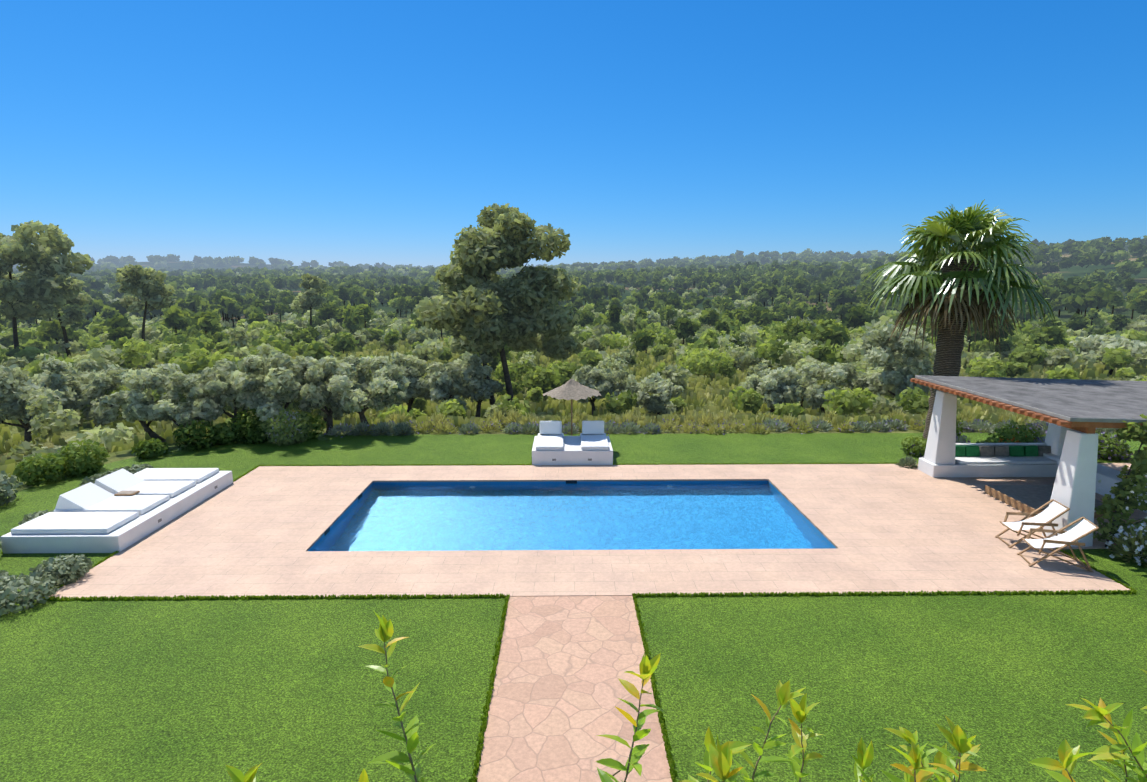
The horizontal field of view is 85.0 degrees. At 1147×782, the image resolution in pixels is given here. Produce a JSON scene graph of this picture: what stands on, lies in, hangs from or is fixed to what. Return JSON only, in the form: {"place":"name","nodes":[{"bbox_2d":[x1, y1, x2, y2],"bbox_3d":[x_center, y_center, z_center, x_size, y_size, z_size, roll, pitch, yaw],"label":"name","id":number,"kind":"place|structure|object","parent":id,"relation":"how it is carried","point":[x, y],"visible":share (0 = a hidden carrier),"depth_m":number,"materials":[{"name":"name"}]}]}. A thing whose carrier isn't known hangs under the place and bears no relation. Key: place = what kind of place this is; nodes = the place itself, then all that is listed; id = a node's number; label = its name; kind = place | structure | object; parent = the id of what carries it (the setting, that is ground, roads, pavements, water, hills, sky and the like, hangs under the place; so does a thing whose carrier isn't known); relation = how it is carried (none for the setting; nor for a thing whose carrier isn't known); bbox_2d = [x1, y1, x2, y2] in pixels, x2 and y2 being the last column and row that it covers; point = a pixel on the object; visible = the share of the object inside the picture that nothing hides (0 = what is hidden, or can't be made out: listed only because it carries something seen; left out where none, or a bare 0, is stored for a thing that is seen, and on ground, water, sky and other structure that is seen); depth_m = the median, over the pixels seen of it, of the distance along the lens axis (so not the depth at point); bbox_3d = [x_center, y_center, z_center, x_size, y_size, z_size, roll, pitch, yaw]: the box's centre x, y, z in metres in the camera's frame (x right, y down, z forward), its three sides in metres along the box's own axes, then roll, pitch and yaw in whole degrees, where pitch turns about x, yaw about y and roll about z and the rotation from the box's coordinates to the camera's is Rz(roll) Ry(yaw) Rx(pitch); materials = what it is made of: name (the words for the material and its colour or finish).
{"place":"outdoors","nodes":[
{"label":"outdoors","id":0,"kind":"place"},
{"bbox_2d":[0,432,1146,781],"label":"lawn","id":1,"kind":"structure","parent":0,"point":[184,690],"depth_m":9.79,"materials":[{"name":"green plant"}]},
{"bbox_2d":[0,468,232,552],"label":"sunbed","id":2,"kind":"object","parent":1,"relation":"on","point":[120,510],"depth_m":15.16,"materials":[{"name":"white fabric"}]},
{"bbox_2d":[543,379,600,435],"bbox_3d":[-0.063,0.804,22.642,2.097,2.540,2.002,0,10,-1],"label":"thatched parasol","id":3,"kind":"object","parent":1,"relation":"on","point":[571,389],"visible":0.98,"depth_m":22.09,"materials":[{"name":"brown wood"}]},
{"bbox_2d":[532,421,612,464],"bbox_3d":[-0.047,1.744,21.432,2.660,1.153,2.007,0,10,-1],"label":"day bed","id":4,"kind":"object","parent":1,"relation":"on","point":[589,445],"visible":0.98,"depth_m":20.61,"materials":[{"name":"white fabric"}]},
{"bbox_2d":[0,407,1146,615],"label":"shrubs","id":5,"kind":"object","parent":1,"relation":"on","point":[290,426],"visible":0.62,"depth_m":22.63,"materials":[{"name":"green plant"}]},
{"bbox_2d":[861,199,1060,443],"bbox_3d":[13.311,-2.200,22.436,5.568,8.909,5.559,0,10,-1],"label":"palm tree","id":6,"kind":"object","parent":1,"relation":"on","point":[952,298],"visible":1,"depth_m":21.24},
{"bbox_2d":[0,251,1146,505],"bbox_3d":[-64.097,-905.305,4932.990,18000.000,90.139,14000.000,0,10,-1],"label":"terrain ground","id":7,"kind":"structure","parent":0,"point":[1064,317],"depth_m":217.38,"materials":[{"name":"green plant"}]},
{"bbox_2d":[0,364,81,450],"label":"olive tree","id":8,"kind":"object","parent":7,"relation":"on","point":[19,391],"visible":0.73,"depth_m":33.05,"materials":[{"name":"green plant"}]},
{"bbox_2d":[0,220,93,348],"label":"pine tree","id":9,"kind":"object","parent":7,"relation":"on","point":[47,262],"visible":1,"depth_m":91.19,"materials":[{"name":"green plant"}]},
{"bbox_2d":[17,265,93,355],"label":"pine tree","id":10,"kind":"object","parent":7,"relation":"on","point":[72,316],"visible":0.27,"depth_m":107.83,"materials":[{"name":"green plant"}]},
{"bbox_2d":[38,357,146,428],"bbox_3d":[-27.440,0.613,36.041,5.052,5.637,3.876,-2,10,-13],"label":"olive tree","id":11,"kind":"object","parent":7,"relation":"on","point":[95,384],"visible":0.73,"depth_m":35.08,"materials":[{"name":"green plant"}]},
{"bbox_2d":[115,264,176,355],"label":"pine tree","id":12,"kind":"object","parent":7,"relation":"on","point":[149,288],"visible":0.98,"depth_m":96.94,"materials":[{"name":"green plant"}]},
{"bbox_2d":[107,363,185,442],"bbox_3d":[-15.443,0.585,23.541,2.407,3.219,3.025,0,10,-1],"label":"olive tree","id":13,"kind":"object","parent":7,"relation":"on","point":[139,408],"visible":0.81,"depth_m":22.57,"materials":[{"name":"green plant"}]},
{"bbox_2d":[152,371,220,442],"bbox_3d":[-14.289,0.718,23.069,2.117,2.941,2.116,0,10,-1],"label":"olive tree","id":14,"kind":"object","parent":7,"relation":"on","point":[192,387],"visible":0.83,"depth_m":22.57,"materials":[{"name":"green plant"}]},
{"bbox_2d":[185,358,264,422],"bbox_3d":[-13.308,0.330,24.325,3.357,3.208,3.054,-7,12,-33],"label":"olive tree","id":15,"kind":"object","parent":7,"relation":"on","point":[220,377],"visible":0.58,"depth_m":23.42,"materials":[{"name":"green plant"}]},
{"bbox_2d":[234,351,310,423],"bbox_3d":[-11.472,0.232,23.869,3.010,3.548,3.082,0,10,-1],"label":"olive tree","id":16,"kind":"object","parent":7,"relation":"on","point":[278,389],"visible":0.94,"depth_m":23.12,"materials":[{"name":"green plant"}]},
{"bbox_2d":[288,273,327,326],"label":"pine tree","id":17,"kind":"object","parent":7,"relation":"on","point":[310,298],"visible":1,"depth_m":140.07,"materials":[{"name":"green plant"}]},
{"bbox_2d":[298,356,358,433],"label":"olive tree","id":18,"kind":"object","parent":7,"relation":"on","point":[318,374],"visible":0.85,"depth_m":24.00,"materials":[{"name":"green plant"}]},
{"bbox_2d":[327,355,410,424],"bbox_3d":[-8.098,0.248,24.549,3.253,3.307,2.941,0,10,-1],"label":"olive tree","id":19,"kind":"object","parent":7,"relation":"on","point":[385,386],"visible":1,"depth_m":24.26,"materials":[{"name":"green plant"}]},
{"bbox_2d":[370,352,434,411],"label":"olive tree","id":20,"kind":"object","parent":7,"relation":"on","point":[412,367],"visible":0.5,"depth_m":39.35,"materials":[{"name":"green plant"}]},
{"bbox_2d":[410,360,474,402],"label":"olive tree","id":21,"kind":"object","parent":7,"relation":"on","point":[441,376],"visible":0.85,"depth_m":39.05,"materials":[{"name":"green plant"}]},
{"bbox_2d":[434,261,513,404],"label":"pine tree","id":22,"kind":"object","parent":7,"relation":"on","point":[450,274],"visible":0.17,"depth_m":40.42,"materials":[{"name":"green plant"}]},
{"bbox_2d":[451,352,504,416],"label":"olive tree","id":23,"kind":"object","parent":7,"relation":"on","point":[480,386],"visible":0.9,"depth_m":39.88,"materials":[{"name":"green plant"}]},
{"bbox_2d":[414,203,583,401],"bbox_3d":[-4.510,-5.025,41.191,10.342,14.745,10.281,0,10,-1],"label":"pine tree","id":24,"kind":"object","parent":7,"relation":"on","point":[496,241],"visible":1,"depth_m":39.57,"materials":[{"name":"green plant"}]},
{"bbox_2d":[0,235,1146,425],"bbox_3d":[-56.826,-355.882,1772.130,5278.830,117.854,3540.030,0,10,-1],"label":"forest trees","id":25,"kind":"object","parent":7,"relation":"on","point":[366,289],"visible":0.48,"depth_m":226.39,"materials":[{"name":"green plant"}]},
{"bbox_2d":[0,304,1146,463],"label":"scrub bushes","id":26,"kind":"object","parent":7,"relation":"on","point":[128,354],"visible":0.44,"depth_m":62.20,"materials":[{"name":"green plant"}]},
{"bbox_2d":[0,334,1146,477],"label":"tall meadow grass","id":27,"kind":"structure","parent":7,"relation":"on","point":[717,391],"depth_m":44.43,"materials":[{"name":"green plant"}]},
{"bbox_2d":[572,365,614,414],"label":"olive tree","id":28,"kind":"object","parent":7,"relation":"on","point":[581,376],"visible":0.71,"depth_m":42.54,"materials":[{"name":"green plant"}]},
{"bbox_2d":[601,367,650,406],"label":"olive tree","id":29,"kind":"object","parent":7,"relation":"on","point":[619,380],"visible":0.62,"depth_m":41.63,"materials":[{"name":"green plant"}]},
{"bbox_2d":[640,372,683,414],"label":"olive tree","id":30,"kind":"object","parent":7,"relation":"on","point":[665,390],"visible":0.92,"depth_m":41.01,"materials":[{"name":"green plant"}]},
{"bbox_2d":[738,363,802,411],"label":"olive tree","id":31,"kind":"object","parent":7,"relation":"on","point":[780,384],"visible":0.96,"depth_m":42.55,"materials":[{"name":"green plant"}]},
{"bbox_2d":[797,374,817,407],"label":"olive tree","id":32,"kind":"object","parent":7,"relation":"on","point":[805,382],"visible":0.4,"depth_m":46.19,"materials":[{"name":"green plant"}]},
{"bbox_2d":[801,362,858,412],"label":"olive tree","id":33,"kind":"object","parent":7,"relation":"on","point":[838,374],"visible":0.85,"depth_m":42.02,"materials":[{"name":"green plant"}]},
{"bbox_2d":[852,324,935,397],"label":"olive tree","id":34,"kind":"object","parent":7,"relation":"on","point":[902,362],"visible":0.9,"depth_m":40.13,"materials":[{"name":"green plant"}]},
{"bbox_2d":[1070,334,1146,374],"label":"olive tree","id":35,"kind":"object","parent":7,"relation":"on","point":[1097,344],"visible":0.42,"depth_m":67.43,"materials":[{"name":"green plant"}]},
{"bbox_2d":[0,0,1146,266],"label":"sky","id":36,"kind":"structure","parent":0,"point":[351,132],"materials":[{"name":"blue"}]},
{"bbox_2d":[476,596,671,781],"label":"garden path","id":37,"kind":"structure","parent":0,"point":[564,663],"depth_m":9.14,"materials":[{"name":"beige stone"}]},
{"bbox_2d":[49,463,1146,599],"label":"pool deck paving","id":38,"kind":"structure","parent":0,"point":[259,530],"depth_m":13.88,"materials":[{"name":"stone"}]},
{"bbox_2d":[308,481,835,550],"bbox_3d":[-0.032,3.960,16.670,12.000,1.580,5.000,0,10,-1],"label":"pool basin","id":39,"kind":"object","parent":38,"relation":"in","point":[320,538],"visible":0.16,"depth_m":18.96,"materials":[{"name":"tile"}]},
{"bbox_2d":[324,480,576,534],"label":"pool fittings","id":40,"kind":"object","parent":39,"relation":"attached to","point":[360,495],"visible":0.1,"depth_m":18.98,"materials":[{"name":"blue"}]},
{"bbox_2d":[310,482,833,550],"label":"pool water","id":41,"kind":"structure","parent":39,"relation":"in","point":[554,516],"depth_m":16.18,"materials":[{"name":"blue liquid"}]},
{"bbox_2d":[918,390,1146,546],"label":"pergola pillars","id":42,"kind":"structure","parent":38,"relation":"on","point":[1066,456],"depth_m":19.02,"materials":[{"name":"white paint"}]},
{"bbox_2d":[910,375,1146,428],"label":"pergola roof","id":43,"kind":"structure","parent":42,"relation":"on","point":[1090,403],"depth_m":16.53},
{"bbox_2d":[995,499,1069,550],"bbox_3d":[10.479,3.030,14.300,1.184,1.009,0.676,1,10,7],"label":"deck chair","id":44,"kind":"object","parent":38,"relation":"on","point":[1053,511],"visible":0.81,"depth_m":14.26,"materials":[{"name":"white fabric"}]},
{"bbox_2d":[1017,517,1098,571],"bbox_3d":[10.291,3.207,13.309,1.184,1.009,0.676,3,10,14],"label":"deck chair","id":45,"kind":"object","parent":38,"relation":"on","point":[1084,527],"visible":0.94,"depth_m":13.22,"materials":[{"name":"white fabric"}]},
{"bbox_2d":[1092,414,1146,554],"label":"flowering bush","id":46,"kind":"object","parent":38,"relation":"on","point":[1126,492],"visible":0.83,"depth_m":13.94,"materials":[{"name":"green plant"}]},
{"bbox_2d":[226,610,1146,781],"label":"plants","id":47,"kind":"object","parent":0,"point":[718,761],"visible":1,"depth_m":1.95,"materials":[{"name":"green plant"}]}
]}

